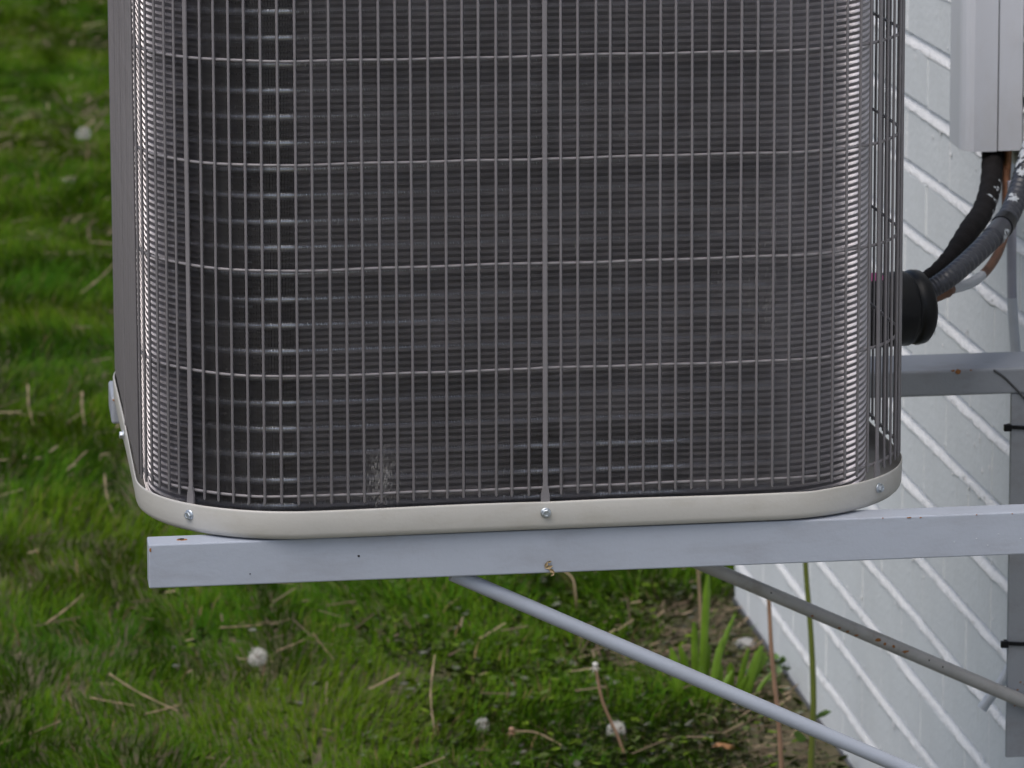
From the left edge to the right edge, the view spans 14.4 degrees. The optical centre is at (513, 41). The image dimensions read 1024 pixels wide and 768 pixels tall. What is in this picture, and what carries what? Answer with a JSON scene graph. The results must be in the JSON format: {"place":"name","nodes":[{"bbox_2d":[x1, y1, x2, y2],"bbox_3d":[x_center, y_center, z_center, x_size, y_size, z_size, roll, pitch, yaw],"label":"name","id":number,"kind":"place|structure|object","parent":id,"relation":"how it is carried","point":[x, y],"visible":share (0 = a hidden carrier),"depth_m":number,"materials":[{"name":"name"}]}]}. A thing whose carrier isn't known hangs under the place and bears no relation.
{"place":"outdoors","nodes":[
{"label":"outdoors","id":0,"kind":"place"},
{"bbox_2d":[0,0,849,767],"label":"ground","id":1,"kind":"structure","parent":0,"point":[830,748],"depth_m":7.16,"materials":[{"name":"green plant"}]},
{"bbox_2d":[27,384,32,423],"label":"straw","id":2,"kind":"object","parent":1,"relation":"on","point":[28,402],"visible":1,"depth_m":9.03,"materials":[{"name":"beige plant"}]},
{"bbox_2d":[1,721,60,743],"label":"straw","id":3,"kind":"object","parent":1,"relation":"on","point":[36,730],"visible":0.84,"depth_m":6.72,"materials":[{"name":"beige plant"}]},
{"bbox_2d":[46,594,82,623],"bbox_3d":[-0.822,1.039,7.402,0.007,0.038,0.093,7,10,41],"label":"straw","id":4,"kind":"object","parent":1,"relation":"on","point":[61,612],"visible":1,"depth_m":7.40,"materials":[{"name":"beige plant"}]},
{"bbox_2d":[76,126,90,166],"bbox_3d":[-1.320,0.331,12.402,0.050,0.150,0.051,-1,8,-8],"label":"dandelion","id":5,"kind":"object","parent":1,"relation":"on","point":[87,135],"visible":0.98,"depth_m":12.40,"materials":[{"name":"white plant"}]},
{"bbox_2d":[81,391,85,424],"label":"straw","id":6,"kind":"object","parent":1,"relation":"on","point":[82,411],"visible":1,"depth_m":9.03,"materials":[{"name":"beige plant"}]},
{"bbox_2d":[81,265,112,292],"bbox_3d":[-1.077,0.614,10.512,0.010,0.054,0.179,4,9,25],"label":"straw","id":7,"kind":"object","parent":1,"relation":"on","point":[96,281],"visible":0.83,"depth_m":10.49,"materials":[{"name":"beige plant"}]},
{"bbox_2d":[104,473,115,518],"bbox_3d":[-0.830,0.930,8.273,0.010,0.047,0.201,-2,8,-12],"label":"straw","id":8,"kind":"object","parent":1,"relation":"on","point":[106,492],"visible":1,"depth_m":8.29,"materials":[{"name":"beige plant"}]},
{"bbox_2d":[90,697,134,705],"bbox_3d":[-0.685,1.125,6.893,0.085,0.008,0.005,3,8,20],"label":"straw","id":9,"kind":"object","parent":1,"relation":"on","point":[111,701],"visible":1,"depth_m":6.89,"materials":[{"name":"beige plant"}]},
{"bbox_2d":[109,673,177,710],"bbox_3d":[-0.637,1.113,6.918,0.009,0.013,0.228,-6,10,-35],"label":"straw","id":10,"kind":"object","parent":1,"relation":"on","point":[127,685],"visible":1,"depth_m":6.91,"materials":[{"name":"beige plant"}]},
{"bbox_2d":[145,705,179,714],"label":"straw","id":11,"kind":"object","parent":1,"relation":"on","point":[155,711],"visible":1,"depth_m":6.84,"materials":[{"name":"beige plant"}]},
{"bbox_2d":[220,624,261,627],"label":"straw","id":12,"kind":"object","parent":1,"relation":"on","point":[241,626],"visible":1,"depth_m":7.29,"materials":[{"name":"beige plant"}]},
{"bbox_2d":[247,647,267,683],"bbox_3d":[-0.447,1.097,7.055,0.039,0.084,0.040,-1,8,-8],"label":"dandelion","id":13,"kind":"object","parent":1,"relation":"on","point":[256,658],"visible":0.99,"depth_m":7.04,"materials":[{"name":"white plant"}]},
{"bbox_2d":[276,639,304,651],"bbox_3d":[-0.393,1.066,7.139,0.058,0.016,0.004,-4,9,-27],"label":"straw","id":14,"kind":"object","parent":1,"relation":"on","point":[290,645],"visible":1,"depth_m":7.14,"materials":[{"name":"beige plant"}]},
{"bbox_2d":[312,633,333,659],"bbox_3d":[-0.338,1.069,7.147,0.043,0.046,0.004,3,9,22],"label":"straw","id":15,"kind":"object","parent":1,"relation":"on","point":[322,646],"visible":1,"depth_m":7.15,"materials":[{"name":"beige plant"}]},
{"bbox_2d":[0,0,844,767],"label":"straw litter","id":16,"kind":"object","parent":1,"relation":"on","point":[728,610],"visible":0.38,"depth_m":7.39,"materials":[{"name":"beige plant"}]},
{"bbox_2d":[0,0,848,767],"bbox_3d":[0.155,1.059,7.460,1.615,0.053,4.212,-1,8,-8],"label":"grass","id":17,"kind":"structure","parent":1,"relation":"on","point":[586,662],"depth_m":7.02,"materials":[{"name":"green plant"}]},
{"bbox_2d":[712,743,736,749],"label":"fallen leaf","id":18,"kind":"object","parent":17,"relation":"on","point":[725,745],"visible":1,"depth_m":6.65,"materials":[{"name":"orange plant"}]},
{"bbox_2d":[430,655,434,733],"bbox_3d":[-0.138,1.106,6.855,0.010,0.072,0.222,0,8,-1],"label":"straw","id":19,"kind":"object","parent":1,"relation":"on","point":[432,671],"visible":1,"depth_m":6.86,"materials":[{"name":"beige plant"}]},
{"bbox_2d":[475,717,490,737],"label":"dandelion","id":20,"kind":"object","parent":1,"relation":"on","point":[483,723],"visible":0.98,"depth_m":6.78,"materials":[{"name":"white plant"}]},
{"bbox_2d":[506,727,576,755],"bbox_3d":[0.048,1.159,6.678,0.133,0.044,0.023,3,8,19],"label":"curved stalk","id":21,"kind":"object","parent":1,"relation":"on","point":[512,730],"visible":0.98,"depth_m":6.69,"materials":[{"name":"plant"}]},
{"bbox_2d":[547,572,577,608],"bbox_3d":[0.093,1.027,7.564,0.010,0.082,0.086,-6,10,-38],"label":"hooked stalk","id":22,"kind":"object","parent":1,"relation":"on","point":[567,573],"visible":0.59,"depth_m":7.53,"materials":[{"name":"plant"}]},
{"bbox_2d":[590,662,627,763],"bbox_3d":[0.156,1.099,6.599,0.069,0.181,0.024,-1,8,-8],"label":"bent stalk","id":23,"kind":"object","parent":1,"relation":"on","point":[595,665],"visible":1,"depth_m":6.59,"materials":[{"name":"brown plant"}]},
{"bbox_2d":[607,721,625,743],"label":"dandelion","id":24,"kind":"object","parent":1,"relation":"on","point":[621,729],"visible":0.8,"depth_m":6.71,"materials":[{"name":"white plant"}]},
{"bbox_2d":[696,569,701,631],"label":"thin stalk","id":25,"kind":"object","parent":1,"relation":"on","point":[699,593],"visible":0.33,"depth_m":7.38,"materials":[{"name":"plant"}]},
{"bbox_2d":[669,574,735,705],"bbox_3d":[0.327,1.026,6.973,0.128,0.232,0.073,-1,8,-8],"label":"grass tuft","id":26,"kind":"object","parent":1,"relation":"on","point":[701,664],"visible":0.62,"depth_m":6.96,"materials":[{"name":"green plant"}]},
{"bbox_2d":[736,637,754,650],"bbox_3d":[0.421,1.091,7.318,0.037,0.021,0.059,-1,8,-8],"label":"stone","id":27,"kind":"object","parent":1,"relation":"on","point":[746,641],"visible":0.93,"depth_m":7.30,"materials":[{"name":"white stone"}]},
{"bbox_2d":[726,645,770,704],"bbox_3d":[0.412,1.092,6.983,0.083,0.100,0.048,-2,8,-16],"label":"grass tuft","id":28,"kind":"object","parent":1,"relation":"on","point":[755,668],"visible":0.69,"depth_m":6.98,"materials":[{"name":"green plant"}]},
{"bbox_2d":[746,653,790,689],"bbox_3d":[0.442,1.099,7.071,0.093,0.064,0.129,-1,8,-8],"label":"weed","id":29,"kind":"object","parent":1,"relation":"on","point":[782,659],"visible":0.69,"depth_m":7.08,"materials":[{"name":"green plant"}]},
{"bbox_2d":[764,599,783,767],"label":"brown stalk","id":30,"kind":"object","parent":1,"relation":"on","point":[776,698],"visible":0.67,"depth_m":6.50,"materials":[{"name":"brown"}]},
{"bbox_2d":[794,563,831,767],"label":"green stalk","id":31,"kind":"object","parent":1,"relation":"on","point":[800,736],"visible":0.65,"depth_m":6.47,"materials":[{"name":"green plant"}]},
{"bbox_2d":[732,0,1023,767],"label":"brick wall","id":32,"kind":"structure","parent":1,"relation":"on","point":[955,451],"depth_m":6.04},
{"bbox_2d":[108,351,1023,756],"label":"wall bracket","id":33,"kind":"object","parent":32,"relation":"attached to","point":[962,373],"depth_m":5.17,"materials":[{"name":"grey metal"}]},
{"bbox_2d":[147,504,1023,767],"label":"wall bracket","id":34,"kind":"object","parent":32,"relation":"attached to","point":[464,559],"depth_m":4.38,"materials":[{"name":"grey metal"}]},
{"bbox_2d":[108,0,905,538],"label":"condenser unit","id":35,"kind":"object","parent":34,"relation":"on","point":[412,266],"visible":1,"depth_m":4.33,"materials":[{"name":"grey metal"}]},
{"bbox_2d":[871,269,937,347],"bbox_3d":[0.445,0.328,4.939,0.127,0.093,0.093,-3,9,-22],"label":"pipe sleeve","id":36,"kind":"object","parent":35,"relation":"attached to","point":[919,311],"visible":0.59,"depth_m":4.92,"materials":[{"name":"black rubber"}]},
{"bbox_2d":[544,561,554,576],"bbox_3d":[0.039,0.569,4.368,0.012,0.018,0.002,-1,8,-8],"label":"seed husk","id":37,"kind":"object","parent":34,"relation":"attached to","point":[549,568],"visible":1,"depth_m":4.37,"materials":[{"name":"beige plant"}]},
{"bbox_2d":[949,0,1023,151],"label":"line cover","id":38,"kind":"object","parent":32,"relation":"attached to","point":[986,68],"visible":0.95,"depth_m":5.46,"materials":[{"name":"white plastic"}]},
{"bbox_2d":[923,150,1002,277],"bbox_3d":[0.585,0.203,5.231,0.054,0.129,0.623,2,8,15],"label":"insulated pipe","id":39,"kind":"object","parent":38,"relation":"attached to","point":[973,225],"visible":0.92,"depth_m":5.26,"materials":[{"name":"black plastic"}]},
{"bbox_2d":[937,151,1010,301],"bbox_3d":[0.600,0.216,5.235,0.062,0.153,0.639,2,8,17],"label":"copper pipe","id":40,"kind":"object","parent":38,"relation":"attached to","point":[982,274],"visible":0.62,"depth_m":5.17,"materials":[{"name":"metal"}]},
{"bbox_2d":[1004,151,1011,176],"bbox_3d":[0.660,0.176,5.424,0.011,0.140,0.158,1,8,10],"label":"brown cable","id":41,"kind":"object","parent":40,"relation":"attached to","point":[1008,157],"visible":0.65,"depth_m":5.49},
{"bbox_2d":[929,139,1023,296],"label":"corrugated conduit","id":42,"kind":"object","parent":38,"relation":"attached to","point":[989,240],"visible":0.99,"depth_m":5.09,"materials":[{"name":"grey plastic"}]},
{"bbox_2d":[978,180,1020,711],"bbox_3d":[0.663,0.551,5.473,0.061,0.734,0.014,-1,8,-8],"label":"drain pipe","id":43,"kind":"object","parent":32,"relation":"attached to","point":[986,702],"visible":0.35,"depth_m":5.44,"materials":[{"name":"grey plastic"}]},
{"bbox_2d":[1000,639,1023,647],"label":"cable tie","id":44,"kind":"object","parent":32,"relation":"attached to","point":[1005,643],"visible":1,"depth_m":5.20,"materials":[{"name":"black plastic"}]},
{"bbox_2d":[1003,423,1023,431],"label":"cable tie","id":45,"kind":"object","parent":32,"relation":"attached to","point":[1008,427],"visible":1,"depth_m":5.16,"materials":[{"name":"black plastic"}]}
]}

